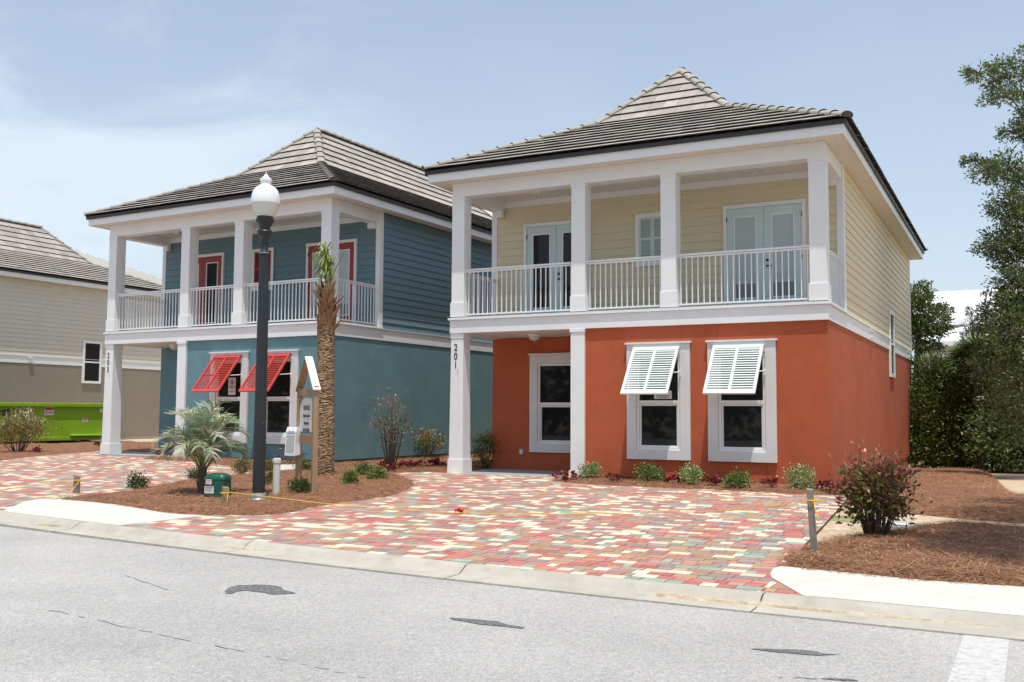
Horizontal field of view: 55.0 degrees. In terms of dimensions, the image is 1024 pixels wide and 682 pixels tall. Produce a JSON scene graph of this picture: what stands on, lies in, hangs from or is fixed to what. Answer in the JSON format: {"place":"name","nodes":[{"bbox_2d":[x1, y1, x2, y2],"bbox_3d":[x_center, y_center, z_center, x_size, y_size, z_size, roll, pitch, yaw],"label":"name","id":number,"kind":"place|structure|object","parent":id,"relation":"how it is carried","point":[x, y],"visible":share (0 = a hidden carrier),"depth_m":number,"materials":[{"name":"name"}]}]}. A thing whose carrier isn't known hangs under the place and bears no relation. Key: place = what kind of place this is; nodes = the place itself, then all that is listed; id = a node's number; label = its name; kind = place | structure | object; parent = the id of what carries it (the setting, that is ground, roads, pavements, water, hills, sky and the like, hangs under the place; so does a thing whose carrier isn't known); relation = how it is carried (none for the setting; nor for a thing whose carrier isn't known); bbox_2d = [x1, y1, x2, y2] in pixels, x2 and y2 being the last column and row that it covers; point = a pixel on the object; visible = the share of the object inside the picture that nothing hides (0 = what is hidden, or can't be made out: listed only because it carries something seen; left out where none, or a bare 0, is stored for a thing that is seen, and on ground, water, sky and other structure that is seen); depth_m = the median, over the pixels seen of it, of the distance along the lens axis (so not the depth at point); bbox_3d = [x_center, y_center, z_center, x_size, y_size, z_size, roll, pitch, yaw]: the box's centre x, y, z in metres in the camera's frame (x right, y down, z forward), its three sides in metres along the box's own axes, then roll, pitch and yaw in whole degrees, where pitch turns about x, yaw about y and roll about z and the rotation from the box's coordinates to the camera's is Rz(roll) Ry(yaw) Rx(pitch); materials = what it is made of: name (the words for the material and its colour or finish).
{"place":"outdoors","nodes":[
{"label":"outdoors","id":0,"kind":"place"},
{"bbox_2d":[3,499,204,525],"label":"sidewalk","id":1,"kind":"structure","parent":0,"point":[103,513],"depth_m":14.06,"materials":[{"name":"concrete"}]},
{"bbox_2d":[0,449,252,510],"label":"paved driveway","id":2,"kind":"structure","parent":0,"point":[96,471],"depth_m":21.13,"materials":[{"name":"brick"}]},
{"bbox_2d":[280,464,294,470],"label":"path","id":3,"kind":"structure","parent":0,"point":[284,467],"depth_m":21.56,"materials":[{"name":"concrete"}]},
{"bbox_2d":[97,472,849,591],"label":"paved driveway","id":4,"kind":"structure","parent":0,"point":[533,525],"depth_m":12.41,"materials":[{"name":"brick"}]},
{"bbox_2d":[454,507,466,512],"bbox_3d":[-0.727,2.394,13.937,0.184,0.082,0.164,1,-4,-12],"label":"rag","id":5,"kind":"object","parent":4,"relation":"on","point":[460,510],"visible":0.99,"depth_m":13.89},
{"bbox_2d":[220,492,825,520],"bbox_3d":[0.141,2.123,13.466,8.878,0.553,2.771,-2,-5,32],"label":"rope","id":6,"kind":"object","parent":4,"relation":"on","point":[815,500],"visible":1,"depth_m":13.76,"materials":[{"name":"fabric"}]},
{"bbox_2d":[0,526,1023,681],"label":"road","id":7,"kind":"structure","parent":0,"point":[372,626],"depth_m":7.07,"materials":[{"name":"asphalt"}]},
{"bbox_2d":[50,610,365,677],"bbox_3d":[-2.262,2.062,6.812,3.394,0.001,0.050,-3,-5,35],"label":"road crack","id":8,"kind":"object","parent":7,"relation":"on","point":[189,640],"visible":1,"depth_m":6.83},
{"bbox_2d":[225,584,294,593],"bbox_3d":[-2.198,2.201,8.729,0.683,0.001,0.458,0,-4,5],"label":"asphalt patch","id":9,"kind":"object","parent":7,"relation":"on","point":[271,589],"visible":1,"depth_m":8.71,"materials":[{"name":"asphalt"}]},
{"bbox_2d":[451,618,523,627],"bbox_3d":[-0.194,2.115,7.400,0.664,0.001,0.160,-2,-5,27],"label":"asphalt patch","id":10,"kind":"object","parent":7,"relation":"on","point":[489,622],"visible":1,"depth_m":7.39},
{"bbox_2d":[0,511,1023,641],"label":"curb","id":11,"kind":"structure","parent":7,"relation":"on","point":[598,586],"depth_m":8.96,"materials":[{"name":"concrete"}]},
{"bbox_2d":[752,648,831,654],"bbox_3d":[1.877,2.064,6.550,0.572,0.001,0.126,-1,-4,21],"label":"asphalt patch","id":12,"kind":"object","parent":7,"relation":"on","point":[798,651],"visible":1,"depth_m":6.54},
{"bbox_2d":[823,678,858,680],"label":"asphalt patch","id":13,"kind":"object","parent":7,"relation":"on","point":[841,679],"visible":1,"depth_m":5.86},
{"bbox_2d":[948,635,1008,681],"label":"crosswalk stripe","id":14,"kind":"object","parent":7,"relation":"on","point":[980,659],"visible":1,"depth_m":6.33,"materials":[{"name":"paint"}]},
{"bbox_2d":[0,0,1023,378],"label":"sky","id":15,"kind":"structure","parent":0,"point":[104,103],"materials":[{"name":"blue"}]},
{"bbox_2d":[33,438,1023,628],"bbox_3d":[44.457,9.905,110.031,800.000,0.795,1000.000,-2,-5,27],"label":"ground","id":16,"kind":"structure","parent":0,"point":[1012,481],"depth_m":12.34,"materials":[{"name":"concrete"}]},
{"bbox_2d":[0,402,61,451],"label":"flowering bush","id":17,"kind":"object","parent":16,"relation":"on","point":[18,429],"visible":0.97,"depth_m":27.45,"materials":[{"name":"green plant"}]},
{"bbox_2d":[31,446,41,451],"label":"red plant","id":18,"kind":"object","parent":16,"relation":"on","point":[38,449],"visible":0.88,"depth_m":26.95,"materials":[{"name":"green plant"}]},
{"bbox_2d":[73,475,79,493],"bbox_3d":[-7.507,2.545,16.970,0.072,0.461,0.090,-3,-6,42],"label":"stake","id":19,"kind":"object","parent":16,"relation":"on","point":[76,489],"visible":0.54,"depth_m":16.95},
{"bbox_2d":[0,478,82,498],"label":"rope","id":20,"kind":"object","parent":19,"relation":"attached to","point":[55,482],"visible":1,"depth_m":17.34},
{"bbox_2d":[0,440,157,460],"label":"pine straw mulch","id":21,"kind":"object","parent":16,"relation":"on","point":[62,447],"visible":0.56,"depth_m":30.74,"materials":[{"name":"plant"}]},
{"bbox_2d":[0,402,102,442],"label":"dumpster","id":22,"kind":"object","parent":21,"relation":"on","point":[82,422],"visible":0.75,"depth_m":35.44,"materials":[{"name":"paint"}]},
{"bbox_2d":[0,218,161,439],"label":"house","id":23,"kind":"structure","parent":16,"relation":"on","point":[53,301],"depth_m":41.26,"materials":[{"name":"concrete"}]},
{"bbox_2d":[81,340,101,383],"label":"window","id":24,"kind":"structure","parent":23,"relation":"in","point":[91,369],"depth_m":41.86,"materials":[{"name":"white paint"}]},
{"bbox_2d":[75,250,161,283],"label":"house","id":25,"kind":"structure","parent":16,"relation":"on","point":[129,270],"depth_m":61.99,"materials":[{"name":"beige"}]},
{"bbox_2d":[121,447,157,452],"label":"pine straw mulch","id":26,"kind":"object","parent":16,"relation":"on","point":[142,450],"visible":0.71,"depth_m":29.70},
{"bbox_2d":[204,473,231,497],"bbox_3d":[-4.705,2.355,15.738,0.370,0.485,0.272,-1,-4,17],"label":"utility pedestal","id":27,"kind":"object","parent":16,"relation":"on","point":[215,483],"visible":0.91,"depth_m":15.63,"materials":[{"name":"green plastic"}]},
{"bbox_2d":[221,486,228,504],"bbox_3d":[-4.267,2.398,14.636,0.095,0.471,0.068,3,-5,-34],"label":"stake","id":28,"kind":"object","parent":16,"relation":"on","point":[225,501],"visible":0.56,"depth_m":14.62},
{"bbox_2d":[265,470,272,483],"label":"shrub","id":29,"kind":"object","parent":16,"relation":"on","point":[268,476],"visible":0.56,"depth_m":18.05,"materials":[{"name":"green plant"}]},
{"bbox_2d":[265,457,272,470],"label":"shrub","id":30,"kind":"object","parent":16,"relation":"on","point":[269,466],"visible":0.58,"depth_m":20.96,"materials":[{"name":"green plant"}]},
{"bbox_2d":[57,453,491,515],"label":"pine straw mulch","id":31,"kind":"object","parent":16,"relation":"on","point":[182,496],"visible":0.41,"depth_m":16.34,"materials":[{"name":"plant"}]},
{"bbox_2d":[123,470,151,489],"bbox_3d":[-6.595,2.476,17.375,0.489,0.385,0.501,-2,-5,27],"label":"shrub","id":32,"kind":"object","parent":31,"relation":"on","point":[136,482],"visible":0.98,"depth_m":17.33,"materials":[{"name":"green plant"}]},
{"bbox_2d":[184,467,209,478],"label":"shrub","id":33,"kind":"object","parent":31,"relation":"on","point":[194,475],"visible":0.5,"depth_m":19.29,"materials":[{"name":"green plant"}]},
{"bbox_2d":[150,399,253,492],"bbox_3d":[-5.212,1.801,16.482,1.607,1.777,1.752,-2,-5,27],"label":"feather palm","id":34,"kind":"object","parent":31,"relation":"on","point":[202,439],"visible":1,"depth_m":16.32,"materials":[{"name":"green plant"}]},
{"bbox_2d":[230,458,252,473],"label":"shrub","id":35,"kind":"object","parent":31,"relation":"on","point":[245,468],"visible":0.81,"depth_m":20.40,"materials":[{"name":"green plant"}]},
{"bbox_2d":[249,170,279,499],"bbox_3d":[-3.965,-0.110,15.632,0.458,5.291,0.458,-2,-5,27],"label":"street lamp","id":36,"kind":"object","parent":31,"relation":"on","point":[265,199],"visible":0.98,"depth_m":15.57,"materials":[{"name":"black paint"},{"name":"white frosted glass"}]},
{"bbox_2d":[295,356,320,492],"bbox_3d":[-3.517,1.532,16.887,0.130,2.540,1.207,2,-5,-26],"label":"timber sign","id":37,"kind":"object","parent":31,"relation":"on","point":[307,419],"visible":1,"depth_m":16.76,"materials":[{"name":"wood"}]},
{"bbox_2d":[284,427,300,455],"bbox_3d":[-3.845,1.758,17.258,0.260,0.500,0.135,-3,-5,36],"label":"brochure box","id":38,"kind":"object","parent":37,"relation":"attached to","point":[292,446],"visible":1,"depth_m":17.20,"materials":[{"name":"white plastic"}]},
{"bbox_2d":[286,435,294,452],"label":"window","id":39,"kind":"structure","parent":38,"relation":"in","point":[290,438],"depth_m":17.20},
{"bbox_2d":[310,241,347,475],"bbox_3d":[-3.853,0.382,20.358,0.808,5.042,0.660,0,-4,5],"label":"cabbage palm","id":40,"kind":"object","parent":31,"relation":"on","point":[326,318],"visible":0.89,"depth_m":20.24,"materials":[{"name":"plant"}]},
{"bbox_2d":[385,463,397,470],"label":"red plant","id":41,"kind":"object","parent":31,"relation":"on","point":[389,466],"visible":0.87,"depth_m":21.39,"materials":[{"name":"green plant"}]},
{"bbox_2d":[470,429,500,467],"bbox_3d":[-0.642,2.532,23.234,0.932,0.994,0.943,-2,-5,27],"label":"nandina","id":42,"kind":"object","parent":31,"relation":"on","point":[482,450],"visible":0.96,"depth_m":23.10,"materials":[{"name":"green plant"}]},
{"bbox_2d":[273,458,280,493],"bbox_3d":[-3.895,2.307,16.280,0.140,0.737,0.140,-2,-5,27],"label":"standpipe","id":43,"kind":"object","parent":16,"relation":"on","point":[276,473],"visible":0.9,"depth_m":16.24,"materials":[{"name":"plastic"}]},
{"bbox_2d":[84,128,492,462],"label":"house","id":44,"kind":"structure","parent":16,"relation":"on","point":[382,220],"depth_m":26.23,"materials":[{"name":"teal paint"}]},
{"bbox_2d":[197,252,224,326],"bbox_3d":[-8.942,-1.345,28.378,1.690,2.320,0.110,-2,-5,29],"label":"french door","id":45,"kind":"structure","parent":44,"relation":"in","point":[211,267],"depth_m":28.23,"materials":[{"name":"white paint"}]},
{"bbox_2d":[191,351,249,442],"bbox_3d":[-7.385,1.400,24.709,1.360,2.310,0.877,-2,-5,29],"label":"window","id":46,"kind":"structure","parent":44,"relation":"in","point":[224,366],"depth_m":24.89,"materials":[{"name":"white paint"}]},
{"bbox_2d":[228,378,235,394],"bbox_3d":[-7.134,1.152,25.067,0.250,0.440,0.008,-2,-5,29],"label":"notice","id":47,"kind":"object","parent":44,"relation":"attached to","point":[231,386],"visible":1,"depth_m":25.06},
{"bbox_2d":[251,247,273,290],"bbox_3d":[-6.912,-1.985,27.284,0.800,1.180,0.035,-2,-5,29],"label":"window","id":48,"kind":"structure","parent":44,"relation":"in","point":[255,252],"depth_m":27.37,"materials":[{"name":"white paint"}]},
{"bbox_2d":[238,349,299,443],"bbox_3d":[-5.949,1.349,23.897,1.360,2.310,0.877,-2,-5,29],"label":"window","id":49,"kind":"structure","parent":44,"relation":"in","point":[282,365],"depth_m":24.13,"materials":[{"name":"white paint"}]},
{"bbox_2d":[305,238,357,322],"bbox_3d":[-4.797,-1.491,26.054,1.720,2.320,0.075,-2,-5,29],"label":"french door","id":50,"kind":"structure","parent":44,"relation":"in","point":[348,262],"depth_m":25.88,"materials":[{"name":"white paint"}]},
{"bbox_2d":[278,444,306,463],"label":"purple plant","id":51,"kind":"object","parent":16,"relation":"on","point":[281,456],"visible":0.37,"depth_m":22.78,"materials":[{"name":"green plant"}]},
{"bbox_2d":[286,477,310,493],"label":"shrub","id":52,"kind":"object","parent":16,"relation":"on","point":[304,484],"visible":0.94,"depth_m":16.40,"materials":[{"name":"green plant"}]},
{"bbox_2d":[292,458,310,469],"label":"shrub","id":53,"kind":"object","parent":16,"relation":"on","point":[304,465],"visible":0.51,"depth_m":21.41,"materials":[{"name":"green plant"}]},
{"bbox_2d":[338,469,362,483],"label":"shrub","id":54,"kind":"object","parent":16,"relation":"on","point":[350,476],"visible":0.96,"depth_m":18.00,"materials":[{"name":"green plant"}]},
{"bbox_2d":[353,462,374,474],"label":"shrub","id":55,"kind":"object","parent":16,"relation":"on","point":[364,466],"visible":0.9,"depth_m":20.13,"materials":[{"name":"green plant"}]},
{"bbox_2d":[361,465,390,479],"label":"shrub","id":56,"kind":"object","parent":16,"relation":"on","point":[379,470],"visible":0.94,"depth_m":19.13,"materials":[{"name":"green plant"}]},
{"bbox_2d":[377,459,385,467],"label":"red plant","id":57,"kind":"object","parent":16,"relation":"on","point":[383,462],"visible":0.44,"depth_m":22.24,"materials":[{"name":"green plant"}]},
{"bbox_2d":[364,386,419,466],"bbox_3d":[-2.715,1.954,21.812,1.316,1.915,1.344,-2,-5,27],"label":"nandina","id":58,"kind":"object","parent":16,"relation":"on","point":[390,459],"visible":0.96,"depth_m":21.80,"materials":[{"name":"green plant"}]},
{"bbox_2d":[396,459,411,467],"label":"red plant","id":59,"kind":"object","parent":16,"relation":"on","point":[401,462],"visible":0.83,"depth_m":22.25,"materials":[{"name":"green plant"}]},
{"bbox_2d":[404,459,416,467],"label":"red plant","id":60,"kind":"object","parent":16,"relation":"on","point":[412,463],"visible":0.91,"depth_m":22.27,"materials":[{"name":"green plant"}]},
{"bbox_2d":[412,458,427,466],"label":"red plant","id":61,"kind":"object","parent":16,"relation":"on","point":[421,462],"visible":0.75,"depth_m":22.78,"materials":[{"name":"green plant"}]},
{"bbox_2d":[413,424,448,457],"bbox_3d":[-2.336,2.722,26.716,1.279,1.032,1.310,0,-4,5],"label":"nandina","id":62,"kind":"object","parent":16,"relation":"on","point":[432,442],"visible":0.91,"depth_m":26.55,"materials":[{"name":"green plant"}]},
{"bbox_2d":[426,458,438,465],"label":"red plant","id":63,"kind":"object","parent":16,"relation":"on","point":[434,461],"visible":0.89,"depth_m":23.32,"materials":[{"name":"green plant"}]},
{"bbox_2d":[435,457,445,464],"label":"red plant","id":64,"kind":"object","parent":16,"relation":"on","point":[442,463],"visible":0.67,"depth_m":23.58,"materials":[{"name":"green plant"}]},
{"bbox_2d":[576,461,604,477],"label":"shrub","id":65,"kind":"object","parent":16,"relation":"on","point":[592,470],"visible":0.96,"depth_m":19.24,"materials":[{"name":"green plant"}]},
{"bbox_2d":[628,459,667,481],"bbox_3d":[2.579,2.464,18.518,0.723,0.488,0.675,1,-4,-12],"label":"shrub","id":66,"kind":"object","parent":16,"relation":"on","point":[646,469],"visible":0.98,"depth_m":18.42,"materials":[{"name":"green plant"}]},
{"bbox_2d":[663,472,681,482],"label":"red plant","id":67,"kind":"object","parent":16,"relation":"on","point":[671,477],"visible":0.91,"depth_m":18.08,"materials":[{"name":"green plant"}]},
{"bbox_2d":[421,67,927,483],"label":"house","id":68,"kind":"structure","parent":16,"relation":"on","point":[734,278],"depth_m":20.39,"materials":[{"name":"orange paint"}]},
{"bbox_2d":[523,220,570,313],"bbox_3d":[1.016,-1.602,22.644,1.690,2.320,0.110,-2,-5,27],"label":"french door","id":69,"kind":"structure","parent":68,"relation":"in","point":[546,242],"depth_m":22.77,"materials":[{"name":"white paint"}]},
{"bbox_2d":[528,353,570,452],"bbox_3d":[0.995,1.408,22.471,1.360,2.270,0.131,-2,-5,27],"label":"window","id":70,"kind":"structure","parent":68,"relation":"in","point":[550,373],"depth_m":22.57,"materials":[{"name":"glass"}]},
{"bbox_2d":[635,212,660,266],"bbox_3d":[3.090,-2.236,21.631,0.800,1.180,0.035,-2,-5,27],"label":"window","id":71,"kind":"structure","parent":68,"relation":"in","point":[654,216],"depth_m":21.68,"materials":[{"name":"white paint"}]},
{"bbox_2d":[620,341,691,460],"bbox_3d":[2.709,1.148,19.040,1.360,2.310,0.877,-2,-5,27],"label":"window","id":72,"kind":"structure","parent":68,"relation":"in","point":[654,426],"depth_m":19.29,"materials":[{"name":"white paint"}]},
{"bbox_2d":[654,391,671,398],"bbox_3d":[2.973,1.059,19.383,0.360,0.160,0.008,-2,-5,27],"label":"notice","id":73,"kind":"object","parent":68,"relation":"attached to","point":[666,396],"visible":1,"depth_m":19.36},
{"bbox_2d":[703,338,777,462],"bbox_3d":[4.176,1.101,18.285,1.360,2.310,0.877,-2,-5,27],"label":"window","id":74,"kind":"structure","parent":68,"relation":"in","point":[742,409],"depth_m":18.53,"materials":[{"name":"white paint"}]},
{"bbox_2d":[723,198,806,304],"bbox_3d":[5.243,-1.737,20.470,1.720,2.320,0.110,-2,-5,27],"label":"french door","id":75,"kind":"structure","parent":68,"relation":"in","point":[772,224],"depth_m":20.48,"materials":[{"name":"white paint"}]},
{"bbox_2d":[888,309,895,377],"bbox_3d":[10.301,0.086,26.690,0.060,1.800,0.950,-2,-5,27],"label":"window","id":76,"kind":"structure","parent":68,"relation":"in","point":[892,368],"depth_m":26.63,"materials":[{"name":"white paint"}]},
{"bbox_2d":[675,462,707,484],"bbox_3d":[3.261,2.443,17.982,0.591,0.463,0.583,-2,-5,27],"label":"shrub","id":77,"kind":"object","parent":16,"relation":"on","point":[694,477],"visible":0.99,"depth_m":17.94,"materials":[{"name":"green plant"}]},
{"bbox_2d":[557,475,849,494],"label":"pine straw mulch","id":78,"kind":"object","parent":16,"relation":"on","point":[761,487],"visible":0.52,"depth_m":17.74,"materials":[{"name":"plant"}]},
{"bbox_2d":[548,470,568,480],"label":"red plant","id":79,"kind":"object","parent":78,"relation":"on","point":[556,473],"visible":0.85,"depth_m":19.23,"materials":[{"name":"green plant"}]},
{"bbox_2d":[561,469,578,479],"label":"red plant","id":80,"kind":"object","parent":78,"relation":"on","point":[572,474],"visible":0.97,"depth_m":19.04,"materials":[{"name":"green plant"}]},
{"bbox_2d":[604,472,622,481],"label":"red plant","id":81,"kind":"object","parent":78,"relation":"on","point":[616,475],"visible":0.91,"depth_m":18.63,"materials":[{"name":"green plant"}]},
{"bbox_2d":[720,467,755,487],"bbox_3d":[3.974,2.426,17.377,0.588,0.424,0.640,1,-4,-14],"label":"shrub","id":82,"kind":"object","parent":78,"relation":"on","point":[731,478],"visible":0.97,"depth_m":17.32,"materials":[{"name":"green plant"}]},
{"bbox_2d":[781,460,821,488],"bbox_3d":[4.989,2.333,17.019,0.760,0.565,0.698,2,-5,-26],"label":"shrub","id":83,"kind":"object","parent":78,"relation":"on","point":[805,479],"visible":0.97,"depth_m":16.98,"materials":[{"name":"green plant"}]},
{"bbox_2d":[825,479,845,492],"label":"red plant","id":84,"kind":"object","parent":78,"relation":"on","point":[833,484],"visible":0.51,"depth_m":16.39,"materials":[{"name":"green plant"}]},
{"bbox_2d":[704,475,721,484],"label":"red plant","id":85,"kind":"object","parent":16,"relation":"on","point":[714,480],"visible":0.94,"depth_m":17.73,"materials":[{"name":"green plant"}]},
{"bbox_2d":[760,476,777,486],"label":"red plant","id":86,"kind":"object","parent":16,"relation":"on","point":[771,481],"visible":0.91,"depth_m":17.21,"materials":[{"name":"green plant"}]},
{"bbox_2d":[806,488,817,551],"bbox_3d":[3.092,1.937,10.121,0.110,0.840,0.052,-2,-5,24],"label":"stake","id":87,"kind":"object","parent":16,"relation":"on","point":[812,522],"visible":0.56,"depth_m":10.11,"materials":[{"name":"wood"}]},
{"bbox_2d":[813,480,835,490],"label":"red plant","id":88,"kind":"object","parent":16,"relation":"on","point":[820,484],"visible":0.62,"depth_m":16.70,"materials":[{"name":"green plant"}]},
{"bbox_2d":[776,518,1023,586],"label":"pine straw mulch","id":89,"kind":"object","parent":16,"relation":"on","point":[963,552],"visible":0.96,"depth_m":9.88,"materials":[{"name":"plant"}]},
{"bbox_2d":[828,438,932,535],"bbox_3d":[4.258,1.713,11.408,1.134,1.176,1.162,-2,-5,27],"label":"nandina","id":90,"kind":"object","parent":89,"relation":"on","point":[887,482],"visible":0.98,"depth_m":11.30,"materials":[{"name":"green plant"}]},
{"bbox_2d":[881,521,917,529],"bbox_3d":[4.722,2.277,12.143,0.500,0.080,0.340,0,-4,10],"label":"meter box lid","id":91,"kind":"object","parent":89,"relation":"on","point":[901,523],"visible":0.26,"depth_m":11.98,"materials":[{"name":"white plastic"}]},
{"bbox_2d":[910,278,956,413],"bbox_3d":[13.898,1.065,33.380,2.495,6.494,1.788,1,-4,-7],"label":"oak","id":92,"kind":"object","parent":16,"relation":"on","point":[922,320],"visible":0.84,"depth_m":33.23,"materials":[{"name":"green plant"}]},
{"bbox_2d":[845,467,1023,523],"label":"pine straw mulch","id":93,"kind":"object","parent":16,"relation":"on","point":[965,493],"visible":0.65,"depth_m":15.38,"materials":[{"name":"plant"}]},
{"bbox_2d":[908,349,973,468],"bbox_3d":[13.153,2.228,30.846,3.325,3.918,3.562,2,-4,-22],"label":"wax myrtle","id":94,"kind":"object","parent":16,"relation":"on","point":[926,390],"visible":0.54,"depth_m":30.48,"materials":[{"name":"green plant"}]},
{"bbox_2d":[912,350,970,418],"bbox_3d":[15.087,2.320,33.963,3.718,4.249,4.204,4,-6,-43],"label":"wax myrtle","id":95,"kind":"object","parent":16,"relation":"on","point":[945,356],"visible":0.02,"depth_m":33.96,"materials":[{"name":"green plant"}]},
{"bbox_2d":[908,359,1001,470],"bbox_3d":[14.048,2.261,30.314,3.652,3.783,3.967,2,-5,-26],"label":"wax myrtle","id":96,"kind":"object","parent":16,"relation":"on","point":[965,381],"visible":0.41,"depth_m":30.04,"materials":[{"name":"green plant"}]},
{"bbox_2d":[950,305,981,364],"bbox_3d":[17.791,1.612,38.158,2.771,6.138,2.821,4,-5,-40],"label":"pine","id":97,"kind":"object","parent":16,"relation":"on","point":[966,332],"visible":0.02,"depth_m":38.24,"materials":[{"name":"green plant"}]},
{"bbox_2d":[912,289,1023,405],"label":"house","id":98,"kind":"structure","parent":16,"relation":"on","point":[960,301],"depth_m":48.11,"materials":[{"name":"beige"}]},
{"bbox_2d":[939,332,1004,470],"bbox_3d":[13.987,1.825,29.582,2.255,4.480,1.969,-2,-5,27],"label":"fan palm","id":99,"kind":"object","parent":16,"relation":"on","point":[965,346],"visible":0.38,"depth_m":29.43,"materials":[{"name":"green plant"}]},
{"bbox_2d":[934,353,1023,471],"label":"wax myrtle","id":100,"kind":"object","parent":16,"relation":"on","point":[961,420],"visible":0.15,"depth_m":29.69,"materials":[{"name":"green plant"}]},
{"bbox_2d":[965,288,999,336],"bbox_3d":[17.449,1.267,36.021,2.757,6.512,2.777,-2,-5,27],"label":"pine","id":101,"kind":"object","parent":16,"relation":"on","point":[985,294],"visible":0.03,"depth_m":36.26,"materials":[{"name":"green plant"}]},
{"bbox_2d":[955,355,1023,472],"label":"wax myrtle","id":102,"kind":"object","parent":16,"relation":"on","point":[1003,453],"visible":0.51,"depth_m":28.31,"materials":[{"name":"green plant"}]},
{"bbox_2d":[957,42,1023,448],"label":"live oak","id":103,"kind":"object","parent":16,"relation":"on","point":[1010,304],"visible":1,"depth_m":23.98,"materials":[{"name":"green plant"}]},
{"bbox_2d":[761,579,799,594],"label":"paved driveway","id":104,"kind":"structure","parent":0,"point":[773,586],"depth_m":8.37,"materials":[{"name":"brick"}]},
{"bbox_2d":[770,566,1023,615],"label":"sidewalk","id":105,"kind":"structure","parent":0,"point":[995,599],"depth_m":8.25,"materials":[{"name":"concrete"}]}
]}

